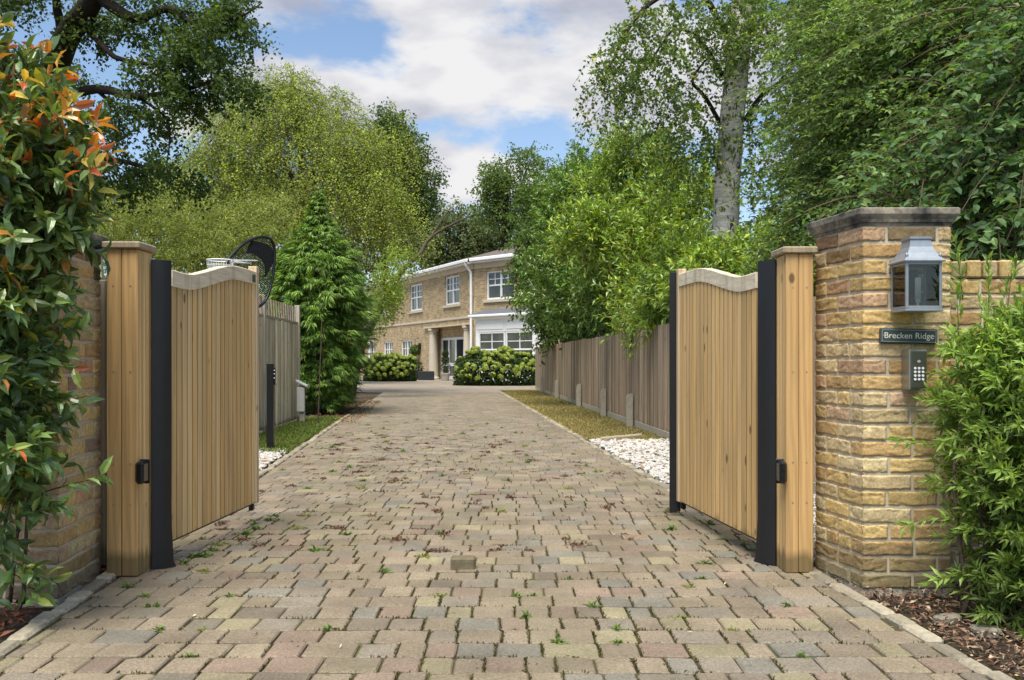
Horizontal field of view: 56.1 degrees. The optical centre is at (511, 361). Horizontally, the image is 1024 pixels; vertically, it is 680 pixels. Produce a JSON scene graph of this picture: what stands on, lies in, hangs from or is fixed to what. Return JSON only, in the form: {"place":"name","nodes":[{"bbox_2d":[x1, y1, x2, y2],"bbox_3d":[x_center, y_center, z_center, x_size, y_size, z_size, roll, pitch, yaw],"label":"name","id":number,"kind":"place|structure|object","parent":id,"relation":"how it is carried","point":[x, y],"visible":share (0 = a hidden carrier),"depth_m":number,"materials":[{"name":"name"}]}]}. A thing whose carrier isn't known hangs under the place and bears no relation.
{"place":"outdoors","nodes":[
{"label":"outdoors","id":0,"kind":"place"},
{"bbox_2d":[266,400,366,449],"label":"verge","id":1,"kind":"structure","parent":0,"point":[311,413],"depth_m":19.45,"materials":[{"name":"soil"}]},
{"bbox_2d":[206,235,275,307],"bbox_3d":[-3.528,-0.331,12.636,0.345,2.761,1.289,0,0,23],"label":"basketball hoop","id":2,"kind":"object","parent":1,"relation":"on","point":[264,252],"visible":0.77,"depth_m":12.92,"materials":[{"name":"black"}]},
{"bbox_2d":[259,415,340,452],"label":"green grass","id":3,"kind":"structure","parent":1,"relation":"on","point":[288,436],"depth_m":13.66,"materials":[{"name":"green plant"}]},
{"bbox_2d":[296,380,307,421],"bbox_3d":[-3.645,0.677,16.117,0.270,0.746,0.532,0,0,43],"label":"service post","id":4,"kind":"object","parent":1,"relation":"on","point":[300,400],"visible":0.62,"depth_m":16.21,"materials":[{"name":"metal"}]},
{"bbox_2d":[317,318,321,420],"bbox_3d":[-3.217,0.160,16.070,0.081,1.778,0.026,0,0,0],"label":"garden cane","id":5,"kind":"object","parent":1,"relation":"on","point":[319,371],"visible":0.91,"depth_m":16.06,"materials":[{"name":"brown wood"}]},
{"bbox_2d":[259,187,380,414],"bbox_3d":[-3.880,-1.176,19.235,2.464,4.693,2.547,0,0,-30],"label":"conifer","id":6,"kind":"object","parent":1,"relation":"on","point":[336,289],"visible":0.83,"depth_m":18.76,"materials":[{"name":"green plant"}]},
{"bbox_2d":[261,262,384,411],"bbox_3d":[-4.067,-0.604,20.599,2.769,3.500,2.826,0,0,0],"label":"conifer","id":7,"kind":"object","parent":1,"relation":"on","point":[370,331],"visible":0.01,"depth_m":20.55,"materials":[{"name":"green plant"}]},
{"bbox_2d":[307,400,379,422],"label":"fallen leaves","id":8,"kind":"object","parent":1,"relation":"on","point":[356,407],"visible":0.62,"depth_m":19.74,"materials":[{"name":"brown plant"}]},
{"bbox_2d":[0,0,828,310],"label":"sky","id":9,"kind":"structure","parent":0,"point":[479,77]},
{"bbox_2d":[356,376,534,391],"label":"forecourt","id":10,"kind":"structure","parent":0,"point":[437,385],"depth_m":39.31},
{"bbox_2d":[363,352,416,381],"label":"hydrangea","id":11,"kind":"object","parent":10,"relation":"on","point":[394,367],"visible":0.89,"depth_m":51.09,"materials":[{"name":"green plant"}]},
{"bbox_2d":[408,357,424,379],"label":"round planter","id":12,"kind":"object","parent":10,"relation":"on","point":[419,368],"visible":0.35,"depth_m":56.27,"materials":[{"name":"green plant"}]},
{"bbox_2d":[418,371,433,379],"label":"trough planter","id":13,"kind":"object","parent":10,"relation":"on","point":[425,375],"visible":0.94,"depth_m":54.90,"materials":[{"name":"metal"}]},
{"bbox_2d":[439,350,450,380],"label":"topiary tree","id":14,"kind":"object","parent":10,"relation":"on","point":[445,376],"visible":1,"depth_m":53.37,"materials":[{"name":"green plant"}]},
{"bbox_2d":[452,346,534,385],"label":"hydrangea","id":15,"kind":"object","parent":10,"relation":"on","point":[497,366],"visible":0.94,"depth_m":42.13,"materials":[{"name":"green plant"}]},
{"bbox_2d":[0,392,987,679],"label":"driveway","id":16,"kind":"structure","parent":0,"point":[108,648],"depth_m":4.43,"materials":[{"name":"beige stone"}]},
{"bbox_2d":[120,581,135,587],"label":"weed","id":17,"kind":"object","parent":16,"relation":"on","point":[127,585],"visible":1,"depth_m":4.47,"materials":[{"name":"green plant"}]},
{"bbox_2d":[102,241,156,576],"bbox_3d":[-1.905,0.232,4.785,0.189,1.637,0.226,0,0,0],"label":"gate post","id":18,"kind":"object","parent":16,"relation":"on","point":[128,403],"visible":0.97,"depth_m":4.69,"materials":[{"name":"brown wood"}]},
{"bbox_2d":[135,459,149,483],"bbox_3d":[-1.806,0.539,4.687,0.049,0.120,0.090,0,0,0],"label":"photocell","id":19,"kind":"object","parent":18,"relation":"attached to","point":[142,471],"visible":1,"depth_m":4.66,"materials":[{"name":"black plastic"}]},
{"bbox_2d":[151,258,175,569],"bbox_3d":[-1.768,0.261,4.877,0.122,1.571,0.054,0,0,-22],"label":"hinge guard","id":20,"kind":"object","parent":18,"relation":"attached to","point":[162,556],"visible":1,"depth_m":4.85,"materials":[{"name":"black rubber"}]},
{"bbox_2d":[171,266,258,540],"bbox_3d":[-1.739,0.174,5.656,0.061,1.605,1.414,0,0,3],"label":"gate leaf","id":21,"kind":"object","parent":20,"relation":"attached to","point":[214,394],"visible":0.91,"depth_m":5.55,"materials":[{"name":"brown wood"}]},
{"bbox_2d":[148,621,165,632],"bbox_3d":[-1.388,1.037,3.749,0.082,0.035,0.103,0,0,-29],"label":"weed","id":22,"kind":"object","parent":16,"relation":"on","point":[159,628],"visible":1,"depth_m":3.76,"materials":[{"name":"green plant"}]},
{"bbox_2d":[178,559,189,564],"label":"weed","id":23,"kind":"object","parent":16,"relation":"on","point":[182,562],"visible":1,"depth_m":4.98,"materials":[{"name":"green plant"}]},
{"bbox_2d":[194,567,208,573],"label":"moss tuft","id":24,"kind":"object","parent":16,"relation":"on","point":[205,570],"visible":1,"depth_m":4.80,"materials":[{"name":"green plant"}]},
{"bbox_2d":[198,550,214,557],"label":"weed","id":25,"kind":"object","parent":16,"relation":"on","point":[206,554],"visible":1,"depth_m":5.17,"materials":[{"name":"green plant"}]},
{"bbox_2d":[214,520,230,525],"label":"sedum tuft","id":26,"kind":"object","parent":16,"relation":"on","point":[219,522],"visible":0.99,"depth_m":6.19,"materials":[{"name":"brown plant"}]},
{"bbox_2d":[215,540,231,546],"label":"moss tuft","id":27,"kind":"object","parent":16,"relation":"on","point":[223,543],"visible":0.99,"depth_m":5.51,"materials":[{"name":"green plant"}]},
{"bbox_2d":[237,535,253,541],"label":"sedum tuft","id":28,"kind":"object","parent":16,"relation":"on","point":[241,537],"visible":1,"depth_m":5.64,"materials":[{"name":"brown plant"}]},
{"bbox_2d":[240,529,254,535],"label":"weed","id":29,"kind":"object","parent":16,"relation":"on","point":[246,532],"visible":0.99,"depth_m":5.83,"materials":[{"name":"green plant"}]},
{"bbox_2d":[251,541,269,546],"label":"sedum tuft","id":30,"kind":"object","parent":16,"relation":"on","point":[258,544],"visible":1,"depth_m":5.47,"materials":[{"name":"brown plant"}]},
{"bbox_2d":[283,525,305,530],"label":"moss tuft","id":31,"kind":"object","parent":16,"relation":"on","point":[297,527],"visible":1,"depth_m":6.01,"materials":[{"name":"green plant"}]},
{"bbox_2d":[308,545,325,552],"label":"weed","id":32,"kind":"object","parent":16,"relation":"on","point":[315,548],"visible":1,"depth_m":5.34,"materials":[{"name":"green plant"}]},
{"bbox_2d":[321,623,337,630],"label":"weed","id":33,"kind":"object","parent":16,"relation":"on","point":[329,627],"visible":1,"depth_m":3.77,"materials":[{"name":"green plant"}]},
{"bbox_2d":[323,525,353,529],"bbox_3d":[-1.087,1.037,6.029,0.184,0.034,0.136,0,0,16],"label":"sedum tuft","id":34,"kind":"object","parent":16,"relation":"on","point":[337,527],"visible":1,"depth_m":6.03,"materials":[{"name":"brown plant"}]},
{"bbox_2d":[380,567,393,572],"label":"weed","id":35,"kind":"object","parent":16,"relation":"on","point":[384,569],"visible":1,"depth_m":4.81,"materials":[{"name":"green plant"}]},
{"bbox_2d":[414,553,438,558],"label":"moss tuft","id":36,"kind":"object","parent":16,"relation":"on","point":[425,556],"visible":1,"depth_m":5.17,"materials":[{"name":"green plant"}]},
{"bbox_2d":[431,592,452,597],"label":"moss tuft","id":37,"kind":"object","parent":16,"relation":"on","point":[439,595],"visible":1,"depth_m":4.30,"materials":[{"name":"green plant"}]},
{"bbox_2d":[434,530,452,535],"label":"sedum tuft","id":38,"kind":"object","parent":16,"relation":"on","point":[446,533],"visible":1,"depth_m":5.82,"materials":[{"name":"brown plant"}]},
{"bbox_2d":[451,555,475,571],"bbox_3d":[-0.249,1.031,4.889,0.124,0.078,0.085,0,0,0],"label":"gate stop","id":39,"kind":"object","parent":16,"relation":"on","point":[460,562],"visible":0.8,"depth_m":4.85,"materials":[{"name":"stone"}]},
{"bbox_2d":[37,420,915,674],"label":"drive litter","id":40,"kind":"object","parent":16,"relation":"on","point":[532,579],"visible":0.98,"depth_m":4.23,"materials":[{"name":"brown plant"}]},
{"bbox_2d":[0,494,1020,679],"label":"joint moss","id":41,"kind":"object","parent":16,"relation":"on","point":[541,647],"visible":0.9,"depth_m":4.16,"materials":[{"name":"green plant"}]},
{"bbox_2d":[512,592,525,596],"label":"weed","id":42,"kind":"object","parent":16,"relation":"on","point":[516,595],"visible":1,"depth_m":4.29,"materials":[{"name":"green plant"}]},
{"bbox_2d":[518,609,531,620],"bbox_3d":[0.059,1.034,3.938,0.056,0.042,0.090,0,0,38],"label":"weed","id":43,"kind":"object","parent":16,"relation":"on","point":[525,615],"visible":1,"depth_m":3.93,"materials":[{"name":"green plant"}]},
{"bbox_2d":[550,637,566,643],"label":"weed","id":44,"kind":"object","parent":16,"relation":"on","point":[557,641],"visible":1,"depth_m":3.59,"materials":[{"name":"green plant"}]},
{"bbox_2d":[565,540,591,546],"bbox_3d":[0.371,1.039,5.481,0.180,0.030,0.134,0,0,-28],"label":"sedum tuft","id":45,"kind":"object","parent":16,"relation":"on","point":[574,543],"visible":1,"depth_m":5.50,"materials":[{"name":"brown plant"}]},
{"bbox_2d":[584,599,601,606],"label":"weed","id":46,"kind":"object","parent":16,"relation":"on","point":[590,603],"visible":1,"depth_m":4.12,"materials":[{"name":"green plant"}]},
{"bbox_2d":[611,636,623,645],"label":"weed","id":47,"kind":"object","parent":16,"relation":"on","point":[618,641],"visible":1,"depth_m":3.59,"materials":[{"name":"green plant"}]},
{"bbox_2d":[608,622,627,629],"bbox_3d":[0.413,1.035,3.775,0.072,0.039,0.091,0,0,-37],"label":"weed","id":48,"kind":"object","parent":16,"relation":"on","point":[616,626],"visible":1,"depth_m":3.76,"materials":[{"name":"green plant"}]},
{"bbox_2d":[664,524,677,530],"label":"weed","id":49,"kind":"object","parent":16,"relation":"on","point":[671,527],"visible":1,"depth_m":6.00,"materials":[{"name":"green plant"}]},
{"bbox_2d":[668,613,696,619],"bbox_3d":[0.698,1.046,3.948,0.102,0.016,0.091,0,0,-39],"label":"moss tuft","id":50,"kind":"object","parent":16,"relation":"on","point":[677,616],"visible":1,"depth_m":3.94,"materials":[{"name":"green plant"}]},
{"bbox_2d":[700,519,714,524],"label":"weed","id":51,"kind":"object","parent":16,"relation":"on","point":[709,521],"visible":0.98,"depth_m":6.20,"materials":[{"name":"green plant"}]},
{"bbox_2d":[771,246,817,572],"bbox_3d":[1.430,0.239,4.870,0.174,1.622,0.236,0,0,0],"label":"gate post","id":52,"kind":"object","parent":16,"relation":"on","point":[794,399],"visible":1,"depth_m":4.77,"materials":[{"name":"brown wood"}]},
{"bbox_2d":[669,268,757,539],"bbox_3d":[1.230,0.196,5.813,0.104,1.648,1.476,0,0,-8],"label":"gate leaf","id":53,"kind":"object","parent":52,"relation":"attached to","point":[713,393],"visible":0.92,"depth_m":5.76,"materials":[{"name":"brown wood"}]},
{"bbox_2d":[754,260,775,564],"bbox_3d":[1.312,0.261,4.987,0.027,1.571,0.140,0,0,-42],"label":"hinge guard","id":54,"kind":"object","parent":52,"relation":"attached to","point":[766,540],"visible":1,"depth_m":4.96,"materials":[{"name":"black rubber"}]},
{"bbox_2d":[775,459,786,483],"bbox_3d":[1.341,0.548,4.777,0.044,0.123,0.090,0,0,0],"label":"photocell","id":55,"kind":"object","parent":52,"relation":"attached to","point":[781,471],"visible":1,"depth_m":4.74,"materials":[{"name":"black plastic"}]},
{"bbox_2d":[797,651,811,658],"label":"weed","id":56,"kind":"object","parent":16,"relation":"on","point":[801,654],"visible":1,"depth_m":3.42,"materials":[{"name":"green plant"}]},
{"bbox_2d":[360,247,635,382],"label":"brick house","id":57,"kind":"structure","parent":0,"point":[458,309],"depth_m":54.45,"materials":[{"name":"beige brick"}]},
{"bbox_2d":[385,341,392,354],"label":"window","id":58,"kind":"structure","parent":57,"relation":"in","point":[388,345],"depth_m":65.76,"materials":[{"name":"white paint"}]},
{"bbox_2d":[402,340,411,355],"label":"window","id":59,"kind":"structure","parent":57,"relation":"in","point":[406,344],"depth_m":62.24,"materials":[{"name":"white paint"}]},
{"bbox_2d":[409,338,420,356],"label":"hanging basket","id":60,"kind":"object","parent":57,"relation":"attached to","point":[413,351],"visible":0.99,"depth_m":59.24,"materials":[{"name":"green plant"}]},
{"bbox_2d":[408,283,422,313],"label":"window","id":61,"kind":"structure","parent":57,"relation":"in","point":[416,290],"depth_m":60.43,"materials":[{"name":"white paint"}]},
{"bbox_2d":[442,275,460,307],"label":"window","id":62,"kind":"structure","parent":57,"relation":"in","point":[452,283],"depth_m":54.68,"materials":[{"name":"white paint"}]},
{"bbox_2d":[457,339,462,366],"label":"door","id":63,"kind":"structure","parent":57,"relation":"in","point":[460,341],"depth_m":54.88,"materials":[{"name":"blue paint"}]},
{"bbox_2d":[479,331,505,351],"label":"window","id":64,"kind":"structure","parent":57,"relation":"in","point":[489,341],"depth_m":49.48,"materials":[{"name":"white paint"}]},
{"bbox_2d":[483,270,514,302],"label":"window","id":65,"kind":"structure","parent":57,"relation":"in","point":[495,279],"depth_m":50.31,"materials":[{"name":"white paint"}]},
{"bbox_2d":[506,330,532,363],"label":"window","id":66,"kind":"structure","parent":57,"relation":"in","point":[512,341],"depth_m":47.99,"materials":[{"name":"white paint"}]},
{"bbox_2d":[0,392,1023,679],"bbox_3d":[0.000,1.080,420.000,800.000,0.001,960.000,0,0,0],"label":"ground","id":67,"kind":"structure","parent":0,"point":[882,602],"depth_m":3.95,"materials":[{"name":"soil"}]},
{"bbox_2d":[0,565,106,636],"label":"fallen leaves","id":68,"kind":"object","parent":67,"relation":"on","point":[10,621],"visible":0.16,"depth_m":4.00,"materials":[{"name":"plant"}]},
{"bbox_2d":[0,220,107,606],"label":"brick pillar","id":69,"kind":"structure","parent":67,"relation":"on","point":[71,545],"depth_m":4.47,"materials":[{"name":"brick"}]},
{"bbox_2d":[0,11,129,609],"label":"photinia","id":70,"kind":"object","parent":67,"relation":"on","point":[46,177],"visible":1,"depth_m":3.83,"materials":[{"name":"green plant"}]},
{"bbox_2d":[100,280,106,565],"bbox_3d":[-2.080,0.315,4.955,0.140,1.470,0.070,0,0,0],"label":"fence post","id":71,"kind":"object","parent":67,"relation":"on","point":[103,415],"visible":0.14,"depth_m":4.92,"materials":[{"name":"brown wood"}]},
{"bbox_2d":[0,0,283,219],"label":"oak tree","id":72,"kind":"object","parent":67,"relation":"on","point":[77,22],"visible":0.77,"depth_m":19.88,"materials":[{"name":"green plant"}]},
{"bbox_2d":[0,400,369,658],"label":"kerb","id":73,"kind":"structure","parent":67,"relation":"on","point":[25,634],"depth_m":4.09,"materials":[{"name":"concrete"}]},
{"bbox_2d":[103,448,289,566],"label":"white gravel","id":74,"kind":"structure","parent":67,"relation":"on","point":[266,458],"depth_m":10.29,"materials":[{"name":"white gravel"}]},
{"bbox_2d":[267,363,275,448],"bbox_3d":[-2.829,0.545,11.280,0.097,1.050,0.060,0,0,0],"label":"access post","id":75,"kind":"object","parent":74,"relation":"on","point":[271,376],"visible":0.89,"depth_m":11.25,"materials":[{"name":"black metal"}]},
{"bbox_2d":[86,163,307,293],"bbox_3d":[-9.046,-2.078,25.619,7.834,6.274,4.764,0,0,0],"label":"willow hedge","id":76,"kind":"object","parent":67,"relation":"on","point":[203,246],"visible":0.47,"depth_m":25.05,"materials":[{"name":"green plant"}]},
{"bbox_2d":[100,252,299,433],"bbox_3d":[-3.522,0.035,11.175,0.088,2.030,11.252,0,0,-2],"label":"board fence","id":77,"kind":"object","parent":67,"relation":"on","point":[279,342],"visible":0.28,"depth_m":15.15,"materials":[{"name":"wood"}]},
{"bbox_2d":[0,129,408,298],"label":"distant wood","id":78,"kind":"object","parent":67,"relation":"on","point":[347,235],"visible":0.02,"depth_m":44.41,"materials":[{"name":"green plant"}]},
{"bbox_2d":[158,61,445,292],"bbox_3d":[-6.987,-4.516,32.031,9.666,11.159,6.796,0,0,0],"label":"weeping birch","id":79,"kind":"object","parent":67,"relation":"on","point":[333,162],"visible":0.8,"depth_m":31.17,"materials":[{"name":"green plant"}]},
{"bbox_2d":[342,97,451,273],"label":"tree","id":80,"kind":"object","parent":67,"relation":"on","point":[432,199],"visible":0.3,"depth_m":85.12,"materials":[{"name":"green plant"}]},
{"bbox_2d":[353,208,470,395],"bbox_3d":[-3.190,-1.879,28.971,2.070,5.931,3.751,0,0,34],"label":"leaning tree","id":81,"kind":"object","parent":67,"relation":"on","point":[389,298],"visible":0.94,"depth_m":28.21,"materials":[{"name":"green plant"}]},
{"bbox_2d":[384,194,513,272],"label":"distant wood","id":82,"kind":"object","parent":67,"relation":"on","point":[469,242],"visible":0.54,"depth_m":82.14,"materials":[{"name":"green plant"}]},
{"bbox_2d":[461,140,553,247],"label":"tree","id":83,"kind":"object","parent":67,"relation":"on","point":[497,183],"visible":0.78,"depth_m":75.34,"materials":[{"name":"green plant"}]},
{"bbox_2d":[498,161,625,365],"bbox_3d":[1.626,-2.814,29.163,3.769,7.788,9.148,0,0,-9],"label":"evergreen shrub","id":84,"kind":"object","parent":67,"relation":"on","point":[524,199],"visible":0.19,"depth_m":29.79,"materials":[{"name":"green plant"}]},
{"bbox_2d":[504,127,645,339],"bbox_3d":[1.794,-2.392,22.974,4.059,6.905,6.686,0,0,0],"label":"laurel","id":85,"kind":"object","parent":67,"relation":"on","point":[556,192],"visible":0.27,"depth_m":22.62,"materials":[{"name":"green plant"}]},
{"bbox_2d":[537,112,753,335],"bbox_3d":[2.589,-1.885,17.468,3.997,5.913,5.591,0,0,-32],"label":"laurel","id":86,"kind":"object","parent":67,"relation":"on","point":[619,235],"visible":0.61,"depth_m":17.09,"materials":[{"name":"green plant"}]},
{"bbox_2d":[535,296,815,493],"bbox_3d":[1.647,0.282,21.139,0.214,1.635,31.019,0,0,-3],"label":"board fence","id":87,"kind":"object","parent":67,"relation":"on","point":[605,378],"visible":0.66,"depth_m":16.95,"materials":[{"name":"wood"}]},
{"bbox_2d":[562,0,841,252],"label":"silver birch","id":88,"kind":"object","parent":67,"relation":"on","point":[735,60],"visible":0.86,"depth_m":13.04,"materials":[{"name":"green plant"}]},
{"bbox_2d":[589,438,815,567],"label":"white gravel","id":89,"kind":"structure","parent":67,"relation":"on","point":[650,456],"depth_m":10.71,"materials":[{"name":"white gravel"}]},
{"bbox_2d":[592,207,815,358],"bbox_3d":[2.666,-0.459,12.940,1.992,3.065,5.984,0,0,-19],"label":"laurel","id":90,"kind":"object","parent":67,"relation":"on","point":[652,308],"visible":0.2,"depth_m":13.12,"materials":[{"name":"green plant"}]},
{"bbox_2d":[500,391,1014,679],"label":"kerb","id":91,"kind":"structure","parent":67,"relation":"on","point":[911,627],"depth_m":3.92,"materials":[{"name":"concrete"}]},
{"bbox_2d":[706,0,1023,296],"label":"cotoneaster","id":92,"kind":"object","parent":67,"relation":"on","point":[840,111],"visible":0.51,"depth_m":7.78,"materials":[{"name":"green plant"}]},
{"bbox_2d":[733,0,1023,259],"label":"dark hedge","id":93,"kind":"object","parent":67,"relation":"on","point":[744,173],"visible":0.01,"depth_m":13.63,"materials":[{"name":"green plant"}]},
{"bbox_2d":[807,207,959,595],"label":"brick pillar","id":94,"kind":"structure","parent":67,"relation":"on","point":[868,492],"depth_m":4.42,"materials":[{"name":"brick"}]},
{"bbox_2d":[879,328,936,343],"bbox_3d":[1.816,-0.118,4.399,0.263,0.074,0.023,0,0,0],"label":"house sign","id":95,"kind":"object","parent":94,"relation":"attached to","point":[909,336],"visible":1,"depth_m":4.39,"materials":[{"name":"metal"}]},
{"bbox_2d":[902,350,926,389],"bbox_3d":[1.829,0.035,4.362,0.080,0.181,0.098,0,0,0],"label":"entry keypad","id":96,"kind":"object","parent":94,"relation":"attached to","point":[914,369],"visible":0.98,"depth_m":4.32,"materials":[{"name":"metal"}]},
{"bbox_2d":[888,237,945,312],"bbox_3d":[1.818,-0.391,4.315,0.182,0.335,0.183,0,0,0],"label":"wall lantern","id":97,"kind":"object","parent":94,"relation":"attached to","point":[917,252],"depth_m":4.30,"materials":[{"name":"metal"}]},
{"bbox_2d":[761,0,1023,261],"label":"cotoneaster","id":98,"kind":"object","parent":67,"relation":"on","point":[943,185],"visible":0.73,"depth_m":5.74,"materials":[{"name":"green plant"}]},
{"bbox_2d":[814,561,1023,677],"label":"bark mulch","id":99,"kind":"object","parent":67,"relation":"on","point":[972,638],"visible":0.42,"depth_m":3.84,"materials":[{"name":"brown bark chips"}]},
{"bbox_2d":[933,612,961,626],"bbox_3d":[1.785,1.058,3.938,0.120,0.044,0.060,0,0,-29],"label":"rock","id":100,"kind":"object","parent":99,"relation":"on","point":[951,617],"visible":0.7,"depth_m":3.92,"materials":[{"name":"stone"}]},
{"bbox_2d":[969,624,1001,639],"bbox_3d":[1.854,1.058,3.759,0.110,0.044,0.060,0,0,17],"label":"rock","id":101,"kind":"object","parent":99,"relation":"on","point":[976,628],"visible":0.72,"depth_m":3.74,"materials":[{"name":"stone"}]},
{"bbox_2d":[884,232,1023,640],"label":"leafy shrub","id":102,"kind":"object","parent":67,"relation":"on","point":[993,365],"visible":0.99,"depth_m":3.95,"materials":[{"name":"green plant"}]},
{"bbox_2d":[950,260,1023,585],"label":"garden wall","id":103,"kind":"structure","parent":67,"relation":"on","point":[971,306],"depth_m":4.61,"materials":[{"name":"brick"}]},
{"bbox_2d":[500,389,665,441],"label":"verge","id":104,"kind":"structure","parent":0,"point":[550,418],"depth_m":17.70,"materials":[{"name":"green plant"}]},
{"bbox_2d":[600,433,641,439],"bbox_3d":[1.475,1.035,12.918,0.070,0.090,0.946,0,0,45],"label":"edging stone","id":105,"kind":"object","parent":104,"relation":"on","point":[619,437],"visible":0.5,"depth_m":12.86,"materials":[{"name":"stone"}]}
]}

